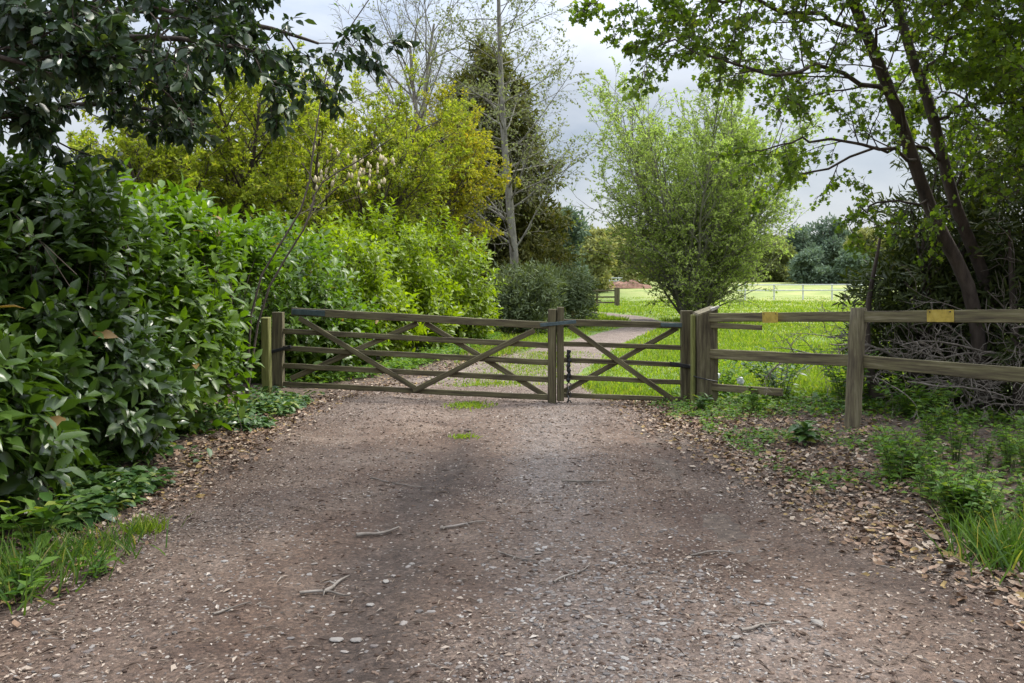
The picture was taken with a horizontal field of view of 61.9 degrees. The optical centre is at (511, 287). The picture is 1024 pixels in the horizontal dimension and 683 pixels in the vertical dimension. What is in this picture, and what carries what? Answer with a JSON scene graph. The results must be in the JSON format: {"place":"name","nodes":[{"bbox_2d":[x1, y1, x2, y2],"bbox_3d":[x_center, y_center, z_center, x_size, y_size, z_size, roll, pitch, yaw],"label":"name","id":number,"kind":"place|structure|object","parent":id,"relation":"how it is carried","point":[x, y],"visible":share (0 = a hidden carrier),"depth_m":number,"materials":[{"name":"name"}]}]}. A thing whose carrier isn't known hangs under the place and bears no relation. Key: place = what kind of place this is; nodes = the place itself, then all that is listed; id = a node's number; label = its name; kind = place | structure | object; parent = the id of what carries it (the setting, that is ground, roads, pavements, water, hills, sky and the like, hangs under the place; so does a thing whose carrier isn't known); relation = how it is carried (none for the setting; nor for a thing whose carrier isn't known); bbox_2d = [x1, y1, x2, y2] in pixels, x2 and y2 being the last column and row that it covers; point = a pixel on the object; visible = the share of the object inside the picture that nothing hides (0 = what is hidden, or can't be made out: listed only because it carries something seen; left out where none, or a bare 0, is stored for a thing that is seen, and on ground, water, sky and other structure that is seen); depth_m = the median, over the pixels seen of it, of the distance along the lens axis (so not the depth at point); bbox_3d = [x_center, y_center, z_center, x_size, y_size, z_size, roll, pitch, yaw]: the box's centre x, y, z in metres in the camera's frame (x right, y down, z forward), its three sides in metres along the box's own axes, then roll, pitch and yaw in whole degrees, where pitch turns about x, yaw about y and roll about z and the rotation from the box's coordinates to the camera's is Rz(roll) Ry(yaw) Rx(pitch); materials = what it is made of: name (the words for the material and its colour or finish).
{"place":"outdoors","nodes":[
{"label":"outdoors","id":0,"kind":"place"},
{"bbox_2d":[0,383,1023,682],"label":"driveway","id":1,"kind":"structure","parent":0,"point":[354,549],"depth_m":4.50,"materials":[{"name":"gravel"}]},
{"bbox_2d":[0,554,58,603],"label":"weed plant","id":2,"kind":"object","parent":1,"relation":"on","point":[18,590],"visible":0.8,"depth_m":4.22,"materials":[{"name":"green plant"}]},
{"bbox_2d":[0,526,129,615],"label":"grass tuft","id":3,"kind":"object","parent":1,"relation":"on","point":[7,570],"visible":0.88,"depth_m":4.41,"materials":[{"name":"plant"}]},
{"bbox_2d":[1,509,169,572],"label":"grass tuft","id":4,"kind":"object","parent":1,"relation":"on","point":[101,541],"visible":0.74,"depth_m":4.86,"materials":[{"name":"plant"}]},
{"bbox_2d":[75,550,119,580],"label":"weed plant","id":5,"kind":"object","parent":1,"relation":"on","point":[100,569],"visible":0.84,"depth_m":4.54,"materials":[{"name":"green plant"}]},
{"bbox_2d":[117,510,190,537],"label":"grass tuft","id":6,"kind":"object","parent":1,"relation":"on","point":[151,525],"visible":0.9,"depth_m":5.30,"materials":[{"name":"plant"}]},
{"bbox_2d":[299,589,349,595],"bbox_3d":[-0.928,1.511,4.215,0.248,0.036,0.068,0,0,0],"label":"stick","id":7,"kind":"object","parent":1,"relation":"on","point":[317,591],"visible":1,"depth_m":4.23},
{"bbox_2d":[356,526,399,536],"bbox_3d":[-0.839,1.518,5.327,0.297,0.029,0.083,0,0,-31],"label":"stick","id":8,"kind":"object","parent":1,"relation":"on","point":[378,532],"visible":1,"depth_m":5.28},
{"bbox_2d":[442,399,497,411],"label":"grass tuft","id":9,"kind":"object","parent":1,"relation":"on","point":[470,404],"visible":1,"depth_m":10.96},
{"bbox_2d":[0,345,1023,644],"bbox_3d":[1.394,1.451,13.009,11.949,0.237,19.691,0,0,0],"label":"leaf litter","id":10,"kind":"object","parent":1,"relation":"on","point":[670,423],"visible":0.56,"depth_m":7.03,"materials":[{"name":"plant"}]},
{"bbox_2d":[0,384,1023,682],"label":"bark chips","id":11,"kind":"object","parent":1,"relation":"on","point":[588,500],"visible":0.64,"depth_m":4.52,"materials":[{"name":"brown wood"}]},
{"bbox_2d":[0,401,1023,682],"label":"earth crumbs","id":12,"kind":"object","parent":1,"relation":"on","point":[424,641],"visible":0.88,"depth_m":4.21,"materials":[{"name":"soil"}]},
{"bbox_2d":[690,305,718,404],"bbox_3d":[2.522,0.938,11.206,0.366,1.424,0.366,0,0,0],"label":"gate post","id":13,"kind":"object","parent":1,"relation":"on","point":[703,365],"visible":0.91,"depth_m":11.12,"materials":[{"name":"brown wood"}]},
{"bbox_2d":[557,307,692,402],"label":"gate","id":14,"kind":"structure","parent":13,"relation":"attached to","point":[683,347],"depth_m":11.36,"materials":[{"name":"brown wood"}]},
{"bbox_2d":[566,350,571,402],"bbox_3d":[0.750,1.221,11.269,0.071,0.812,0.066,0,0,-34],"label":"gate chain","id":15,"kind":"object","parent":14,"relation":"hanging from","point":[568,365],"visible":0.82,"depth_m":11.25,"materials":[{"name":"black metal"}]},
{"bbox_2d":[740,622,779,630],"bbox_3d":[1.116,1.500,3.781,0.224,0.025,0.064,0,0,-29],"label":"stick","id":16,"kind":"object","parent":1,"relation":"on","point":[753,627],"visible":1,"depth_m":3.78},
{"bbox_2d":[0,279,1023,607],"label":"ground","id":17,"kind":"structure","parent":0,"point":[790,291],"depth_m":7.96,"materials":[{"name":"soil"}]},
{"bbox_2d":[0,492,86,554],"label":"elder seedling","id":18,"kind":"object","parent":17,"relation":"on","point":[45,512],"visible":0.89,"depth_m":4.85,"materials":[{"name":"green plant"}]},
{"bbox_2d":[0,190,102,539],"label":"laurel bush","id":19,"kind":"object","parent":17,"relation":"on","point":[26,398],"visible":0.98,"depth_m":5.32,"materials":[{"name":"green plant"}]},
{"bbox_2d":[71,450,116,474],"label":"elder seedling","id":20,"kind":"object","parent":17,"relation":"on","point":[87,472],"visible":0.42,"depth_m":6.53,"materials":[{"name":"green plant"}]},
{"bbox_2d":[0,139,210,485],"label":"laurel bush","id":21,"kind":"object","parent":17,"relation":"on","point":[93,235],"visible":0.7,"depth_m":6.60,"materials":[{"name":"green plant"}]},
{"bbox_2d":[8,154,263,435],"bbox_3d":[-4.037,0.236,8.741,2.891,3.079,3.462,0,0,0],"label":"laurel bush","id":22,"kind":"object","parent":17,"relation":"on","point":[189,264],"visible":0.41,"depth_m":8.64,"materials":[{"name":"green plant"}]},
{"bbox_2d":[4,383,324,560],"bbox_3d":[-3.506,1.426,8.447,1.869,0.377,7.799,0,0,0],"label":"ground cover","id":23,"kind":"object","parent":17,"relation":"on","point":[104,492],"visible":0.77,"depth_m":6.45,"materials":[{"name":"green plant"}]},
{"bbox_2d":[44,44,329,250],"bbox_3d":[-7.101,-1.796,18.694,5.936,7.038,6.156,0,0,-40],"label":"yellow tree","id":24,"kind":"object","parent":17,"relation":"on","point":[149,164],"visible":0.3,"depth_m":17.37,"materials":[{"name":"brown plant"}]},
{"bbox_2d":[130,191,287,387],"bbox_3d":[-4.500,0.179,10.715,2.950,2.898,3.030,0,0,0],"label":"laurel bush","id":25,"kind":"object","parent":17,"relation":"on","point":[258,256],"visible":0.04,"depth_m":11.15,"materials":[{"name":"green plant"}]},
{"bbox_2d":[0,0,420,189],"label":"evergreen tree","id":26,"kind":"object","parent":17,"relation":"on","point":[97,51],"visible":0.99,"depth_m":6.05,"materials":[{"name":"green plant"}]},
{"bbox_2d":[261,317,271,394],"bbox_3d":[-3.450,0.980,11.990,0.123,1.143,0.164,0,0,0],"label":"gate post","id":27,"kind":"object","parent":17,"relation":"on","point":[266,363],"visible":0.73,"depth_m":11.92,"materials":[{"name":"wood"}]},
{"bbox_2d":[119,33,476,281],"bbox_3d":[-4.651,-2.233,20.223,8.826,7.923,6.999,0,0,-28],"label":"yellow tree","id":28,"kind":"object","parent":17,"relation":"on","point":[387,161],"visible":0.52,"depth_m":20.90,"materials":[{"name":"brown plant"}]},
{"bbox_2d":[221,203,390,383],"bbox_3d":[-3.988,0.180,14.234,3.785,3.181,4.056,0,0,0],"label":"laurel bush","id":29,"kind":"object","parent":17,"relation":"on","point":[299,295],"visible":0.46,"depth_m":13.73,"materials":[{"name":"green plant"}]},
{"bbox_2d":[245,0,409,402],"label":"sapling","id":30,"kind":"object","parent":17,"relation":"on","point":[312,206],"visible":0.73,"depth_m":10.81,"materials":[{"name":"brown plant"}]},
{"bbox_2d":[248,212,432,364],"bbox_3d":[-3.526,0.233,16.796,3.919,3.388,3.924,0,0,0],"label":"laurel bush","id":31,"kind":"object","parent":17,"relation":"on","point":[390,298],"visible":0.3,"depth_m":16.42,"materials":[{"name":"green plant"}]},
{"bbox_2d":[242,331,503,382],"bbox_3d":[-2.155,1.425,19.521,2.256,0.350,13.744,0,0,11],"label":"ground cover","id":32,"kind":"object","parent":17,"relation":"on","point":[402,362],"visible":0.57,"depth_m":15.92,"materials":[{"name":"green plant"}]},
{"bbox_2d":[241,72,520,262],"bbox_3d":[-3.829,-2.594,26.504,8.347,8.530,7.522,0,0,0],"label":"golden tree","id":33,"kind":"object","parent":17,"relation":"on","point":[465,185],"visible":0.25,"depth_m":27.16,"materials":[{"name":"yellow plant"}]},
{"bbox_2d":[306,193,467,351],"bbox_3d":[-3.001,-0.194,19.821,3.894,4.048,4.015,0,0,0],"label":"laurel bush","id":34,"kind":"object","parent":17,"relation":"on","point":[408,273],"visible":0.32,"depth_m":19.34,"materials":[{"name":"green plant"}]},
{"bbox_2d":[315,0,523,140],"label":"bare tree","id":35,"kind":"object","parent":17,"relation":"on","point":[427,71],"visible":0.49,"depth_m":43.04,"materials":[{"name":"grey plant"}]},
{"bbox_2d":[376,204,507,345],"bbox_3d":[-2.155,-0.221,22.616,4.127,4.091,4.055,0,0,0],"label":"laurel bush","id":36,"kind":"object","parent":17,"relation":"on","point":[473,300],"visible":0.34,"depth_m":22.27,"materials":[{"name":"green plant"}]},
{"bbox_2d":[400,0,605,275],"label":"alder tree","id":37,"kind":"object","parent":17,"relation":"on","point":[510,234],"visible":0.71,"depth_m":32.01,"materials":[{"name":"grey plant"}]},
{"bbox_2d":[414,33,602,319],"bbox_3d":[-0.819,-4.618,36.802,9.607,12.813,9.013,0,0,0],"label":"cypress tree","id":38,"kind":"object","parent":17,"relation":"on","point":[544,221],"visible":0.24,"depth_m":35.62,"materials":[{"name":"green plant"}]},
{"bbox_2d":[481,257,570,333],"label":"juniper bush","id":39,"kind":"object","parent":17,"relation":"on","point":[519,297],"visible":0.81,"depth_m":26.50,"materials":[{"name":"green plant"}]},
{"bbox_2d":[492,236,574,313],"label":"juniper bush","id":40,"kind":"object","parent":17,"relation":"on","point":[558,260],"visible":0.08,"depth_m":33.72,"materials":[{"name":"green plant"}]},
{"bbox_2d":[533,259,603,327],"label":"juniper bush","id":41,"kind":"object","parent":17,"relation":"on","point":[575,293],"visible":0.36,"depth_m":30.61,"materials":[{"name":"green plant"}]},
{"bbox_2d":[555,205,591,279],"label":"tree","id":42,"kind":"object","parent":17,"relation":"on","point":[578,234],"visible":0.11,"depth_m":60.77,"materials":[{"name":"green plant"}]},
{"bbox_2d":[576,226,619,292],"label":"tree","id":43,"kind":"object","parent":17,"relation":"on","point":[593,241],"visible":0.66,"depth_m":70.94,"materials":[{"name":"green plant"}]},
{"bbox_2d":[593,287,619,305],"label":"fence","id":44,"kind":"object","parent":17,"relation":"on","point":[616,296],"depth_m":51.91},
{"bbox_2d":[606,222,630,281],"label":"tree","id":45,"kind":"object","parent":17,"relation":"on","point":[615,274],"visible":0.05,"depth_m":96.99,"materials":[{"name":"green plant"}]},
{"bbox_2d":[608,280,651,287],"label":"spoil heap","id":46,"kind":"object","parent":17,"relation":"on","point":[629,284],"visible":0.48,"depth_m":78.16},
{"bbox_2d":[614,229,655,283],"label":"tree","id":47,"kind":"object","parent":17,"relation":"on","point":[629,275],"visible":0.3,"depth_m":82.31,"materials":[{"name":"green plant"}]},
{"bbox_2d":[558,31,836,322],"bbox_3d":[7.377,-4.059,33.686,11.158,11.533,10.391,0,0,0],"label":"hazel tree","id":48,"kind":"object","parent":17,"relation":"on","point":[697,251],"visible":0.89,"depth_m":32.63,"materials":[{"name":"green plant"}]},
{"bbox_2d":[691,393,712,408],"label":"bramble","id":49,"kind":"object","parent":17,"relation":"on","point":[701,401],"visible":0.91,"depth_m":10.69,"materials":[{"name":"green plant"}]},
{"bbox_2d":[676,359,750,392],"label":"weed clump","id":50,"kind":"object","parent":17,"relation":"on","point":[730,378],"visible":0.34,"depth_m":11.95,"materials":[{"name":"green plant"}]},
{"bbox_2d":[743,382,765,412],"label":"bramble","id":51,"kind":"object","parent":17,"relation":"on","point":[752,399],"visible":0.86,"depth_m":10.36,"materials":[{"name":"green plant"}]},
{"bbox_2d":[734,344,810,400],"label":"weed clump","id":52,"kind":"object","parent":17,"relation":"on","point":[773,379],"visible":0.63,"depth_m":11.17,"materials":[{"name":"green plant"}]},
{"bbox_2d":[749,233,797,281],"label":"tree","id":53,"kind":"object","parent":17,"relation":"on","point":[780,273],"visible":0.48,"depth_m":94.93,"materials":[{"name":"green plant"}]},
{"bbox_2d":[568,0,1002,414],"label":"maple tree","id":54,"kind":"object","parent":17,"relation":"on","point":[862,30],"visible":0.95,"depth_m":8.18,"materials":[{"name":"green plant"}]},
{"bbox_2d":[785,223,823,265],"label":"tree","id":55,"kind":"object","parent":17,"relation":"on","point":[800,241],"visible":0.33,"depth_m":99.49,"materials":[{"name":"green plant"}]},
{"bbox_2d":[787,420,822,445],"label":"dock plant","id":56,"kind":"object","parent":17,"relation":"on","point":[800,430],"visible":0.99,"depth_m":8.24,"materials":[{"name":"green plant"}]},
{"bbox_2d":[735,284,875,299],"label":"rail fence","id":57,"kind":"object","parent":17,"relation":"on","point":[803,290],"visible":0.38,"depth_m":61.91,"materials":[{"name":"paint"}]},
{"bbox_2d":[787,246,834,283],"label":"tree","id":58,"kind":"object","parent":17,"relation":"on","point":[804,268],"visible":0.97,"depth_m":88.67,"materials":[{"name":"green plant"}]},
{"bbox_2d":[798,212,851,267],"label":"tree","id":59,"kind":"object","parent":17,"relation":"on","point":[832,244],"visible":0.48,"depth_m":103.20,"materials":[{"name":"green plant"}]},
{"bbox_2d":[638,385,1023,532],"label":"ground cover","id":60,"kind":"object","parent":17,"relation":"on","point":[827,408],"visible":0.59,"depth_m":9.42,"materials":[{"name":"green plant"}]},
{"bbox_2d":[828,246,873,283],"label":"tree","id":61,"kind":"object","parent":17,"relation":"on","point":[844,259],"visible":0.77,"depth_m":86.61,"materials":[{"name":"green plant"}]},
{"bbox_2d":[808,340,899,405],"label":"weed clump","id":62,"kind":"object","parent":17,"relation":"on","point":[836,378],"visible":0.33,"depth_m":10.35,"materials":[{"name":"green plant"}]},
{"bbox_2d":[843,226,883,279],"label":"tree","id":63,"kind":"object","parent":17,"relation":"on","point":[865,235],"visible":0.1,"depth_m":97.35,"materials":[{"name":"green plant"}]},
{"bbox_2d":[709,307,1023,428],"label":"fence","id":64,"kind":"object","parent":17,"relation":"on","point":[855,360],"visible":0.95,"depth_m":8.94,"materials":[{"name":"wood"}]},
{"bbox_2d":[762,312,777,322],"bbox_3d":[3.041,0.348,10.065,0.014,0.134,0.265,0,0,-25],"label":"sign","id":65,"kind":"object","parent":64,"relation":"attached to","point":[769,317],"visible":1,"depth_m":10.06,"materials":[{"name":"yellow metal"}]},
{"bbox_2d":[927,310,953,321],"bbox_3d":[4.068,0.265,8.111,0.014,0.125,0.296,0,0,-25],"label":"sign","id":66,"kind":"object","parent":64,"relation":"attached to","point":[940,315],"visible":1,"depth_m":8.11,"materials":[{"name":"yellow metal"}]},
{"bbox_2d":[744,0,1023,408],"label":"maple tree","id":67,"kind":"object","parent":17,"relation":"on","point":[940,155],"visible":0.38,"depth_m":9.18,"materials":[{"name":"green plant"}]},
{"bbox_2d":[871,440,904,477],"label":"nettle","id":68,"kind":"object","parent":17,"relation":"on","point":[884,468],"visible":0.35,"depth_m":6.64,"materials":[{"name":"green plant"}]},
{"bbox_2d":[764,108,1023,426],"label":"yew bush","id":69,"kind":"object","parent":17,"relation":"on","point":[932,273],"visible":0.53,"depth_m":10.43,"materials":[{"name":"green plant"}]},
{"bbox_2d":[872,432,919,483],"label":"nettle","id":70,"kind":"object","parent":17,"relation":"on","point":[890,466],"visible":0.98,"depth_m":6.46,"materials":[{"name":"green plant"}]},
{"bbox_2d":[875,424,916,467],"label":"nettle","id":71,"kind":"object","parent":17,"relation":"on","point":[888,433],"visible":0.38,"depth_m":6.86,"materials":[{"name":"green plant"}]},
{"bbox_2d":[770,105,1023,382],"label":"yew bush","id":72,"kind":"object","parent":17,"relation":"on","point":[922,211],"visible":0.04,"depth_m":12.27,"materials":[{"name":"green plant"}]},
{"bbox_2d":[889,426,942,477],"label":"nettle","id":73,"kind":"object","parent":17,"relation":"on","point":[899,442],"visible":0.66,"depth_m":6.61,"materials":[{"name":"green plant"}]},
{"bbox_2d":[903,445,932,479],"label":"nettle","id":74,"kind":"object","parent":17,"relation":"on","point":[917,460],"visible":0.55,"depth_m":6.50,"materials":[{"name":"green plant"}]},
{"bbox_2d":[871,372,970,417],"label":"weed clump","id":75,"kind":"object","parent":17,"relation":"on","point":[930,398],"visible":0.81,"depth_m":9.45,"materials":[{"name":"green plant"}]},
{"bbox_2d":[906,458,940,502],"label":"nettle","id":76,"kind":"object","parent":17,"relation":"on","point":[919,477],"visible":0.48,"depth_m":6.03,"materials":[{"name":"green plant"}]},
{"bbox_2d":[911,397,951,440],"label":"nettle","id":77,"kind":"object","parent":17,"relation":"on","point":[936,420],"visible":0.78,"depth_m":8.15,"materials":[{"name":"green plant"}]},
{"bbox_2d":[916,415,950,447],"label":"nettle","id":78,"kind":"object","parent":17,"relation":"on","point":[929,437],"visible":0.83,"depth_m":7.62,"materials":[{"name":"green plant"}]},
{"bbox_2d":[924,440,951,468],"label":"nettle","id":79,"kind":"object","parent":17,"relation":"on","point":[932,451],"visible":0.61,"depth_m":6.75,"materials":[{"name":"green plant"}]},
{"bbox_2d":[912,450,973,507],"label":"nettle","id":80,"kind":"object","parent":17,"relation":"on","point":[925,468],"visible":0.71,"depth_m":5.88,"materials":[{"name":"green plant"}]},
{"bbox_2d":[931,405,954,435],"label":"nettle","id":81,"kind":"object","parent":17,"relation":"on","point":[947,414],"visible":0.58,"depth_m":8.34,"materials":[{"name":"green plant"}]},
{"bbox_2d":[864,108,1023,433],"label":"yew bush","id":82,"kind":"object","parent":17,"relation":"on","point":[1014,337],"visible":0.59,"depth_m":9.71,"materials":[{"name":"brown plant"}]},
{"bbox_2d":[865,0,1023,211],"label":"maple tree","id":83,"kind":"object","parent":17,"relation":"on","point":[1013,115],"visible":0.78,"depth_m":8.39,"materials":[{"name":"green plant"}]},
{"bbox_2d":[925,470,971,530],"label":"nettle","id":84,"kind":"object","parent":17,"relation":"on","point":[956,482],"visible":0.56,"depth_m":5.33,"materials":[{"name":"green plant"}]},
{"bbox_2d":[922,481,976,527],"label":"nettle","id":85,"kind":"object","parent":17,"relation":"on","point":[941,500],"visible":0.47,"depth_m":5.36,"materials":[{"name":"green plant"}]},
{"bbox_2d":[940,414,977,463],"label":"nettle","id":86,"kind":"object","parent":17,"relation":"on","point":[956,445],"visible":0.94,"depth_m":7.00,"materials":[{"name":"green plant"}]},
{"bbox_2d":[940,468,992,527],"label":"nettle","id":87,"kind":"object","parent":17,"relation":"on","point":[978,488],"visible":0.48,"depth_m":5.25,"materials":[{"name":"green plant"}]},
{"bbox_2d":[931,466,1004,530],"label":"nettle","id":88,"kind":"object","parent":17,"relation":"on","point":[939,485],"visible":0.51,"depth_m":5.30,"materials":[{"name":"green plant"}]},
{"bbox_2d":[913,497,1023,585],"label":"grass tuft","id":89,"kind":"object","parent":17,"relation":"on","point":[1005,549],"visible":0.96,"depth_m":4.72,"materials":[{"name":"plant"}]},
{"bbox_2d":[939,469,998,531],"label":"nettle","id":90,"kind":"object","parent":17,"relation":"on","point":[964,479],"visible":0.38,"depth_m":5.22,"materials":[{"name":"green plant"}]},
{"bbox_2d":[956,411,987,448],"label":"nettle","id":91,"kind":"object","parent":17,"relation":"on","point":[962,423],"visible":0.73,"depth_m":7.76,"materials":[{"name":"green plant"}]},
{"bbox_2d":[963,456,984,480],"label":"nettle","id":92,"kind":"object","parent":17,"relation":"on","point":[973,466],"visible":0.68,"depth_m":6.33,"materials":[{"name":"green plant"}]},
{"bbox_2d":[948,490,1000,535],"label":"nettle","id":93,"kind":"object","parent":17,"relation":"on","point":[974,510],"visible":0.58,"depth_m":5.08,"materials":[{"name":"green plant"}]},
{"bbox_2d":[942,475,1009,530],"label":"nettle","id":94,"kind":"object","parent":17,"relation":"on","point":[990,494],"visible":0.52,"depth_m":5.15,"materials":[{"name":"green plant"}]},
{"bbox_2d":[965,464,999,495],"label":"nettle","id":95,"kind":"object","parent":17,"relation":"on","point":[990,478],"visible":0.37,"depth_m":5.85,"materials":[{"name":"green plant"}]},
{"bbox_2d":[971,438,997,469],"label":"nettle","id":96,"kind":"object","parent":17,"relation":"on","point":[988,451],"visible":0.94,"depth_m":6.80,"materials":[{"name":"green plant"}]},
{"bbox_2d":[987,422,1023,458],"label":"nettle","id":97,"kind":"object","parent":17,"relation":"on","point":[993,432],"visible":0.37,"depth_m":7.18,"materials":[{"name":"green plant"}]},
{"bbox_2d":[993,423,1023,471],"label":"nettle","id":98,"kind":"object","parent":17,"relation":"on","point":[1007,452],"visible":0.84,"depth_m":6.74,"materials":[{"name":"green plant"}]},
{"bbox_2d":[1001,410,1023,445],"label":"nettle","id":99,"kind":"object","parent":17,"relation":"on","point":[1021,420],"visible":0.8,"depth_m":7.71,"materials":[{"name":"green plant"}]},
{"bbox_2d":[1007,434,1023,472],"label":"nettle","id":100,"kind":"object","parent":17,"relation":"on","point":[1017,447],"visible":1,"depth_m":6.43,"materials":[{"name":"green plant"}]},
{"bbox_2d":[0,0,1023,271],"label":"sky","id":101,"kind":"structure","parent":0,"point":[593,55],"materials":[{"name":"white"}]},
{"bbox_2d":[392,312,659,383],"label":"track","id":102,"kind":"structure","parent":0,"point":[621,335],"depth_m":19.56,"materials":[{"name":"gravel"}]},
{"bbox_2d":[271,308,575,402],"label":"gate","id":103,"kind":"structure","parent":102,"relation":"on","point":[279,348],"depth_m":11.76,"materials":[{"name":"brown wood"}]},
{"bbox_2d":[421,295,973,400],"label":"grass","id":104,"kind":"structure","parent":0,"point":[759,338],"depth_m":21.36,"materials":[{"name":"plant"}]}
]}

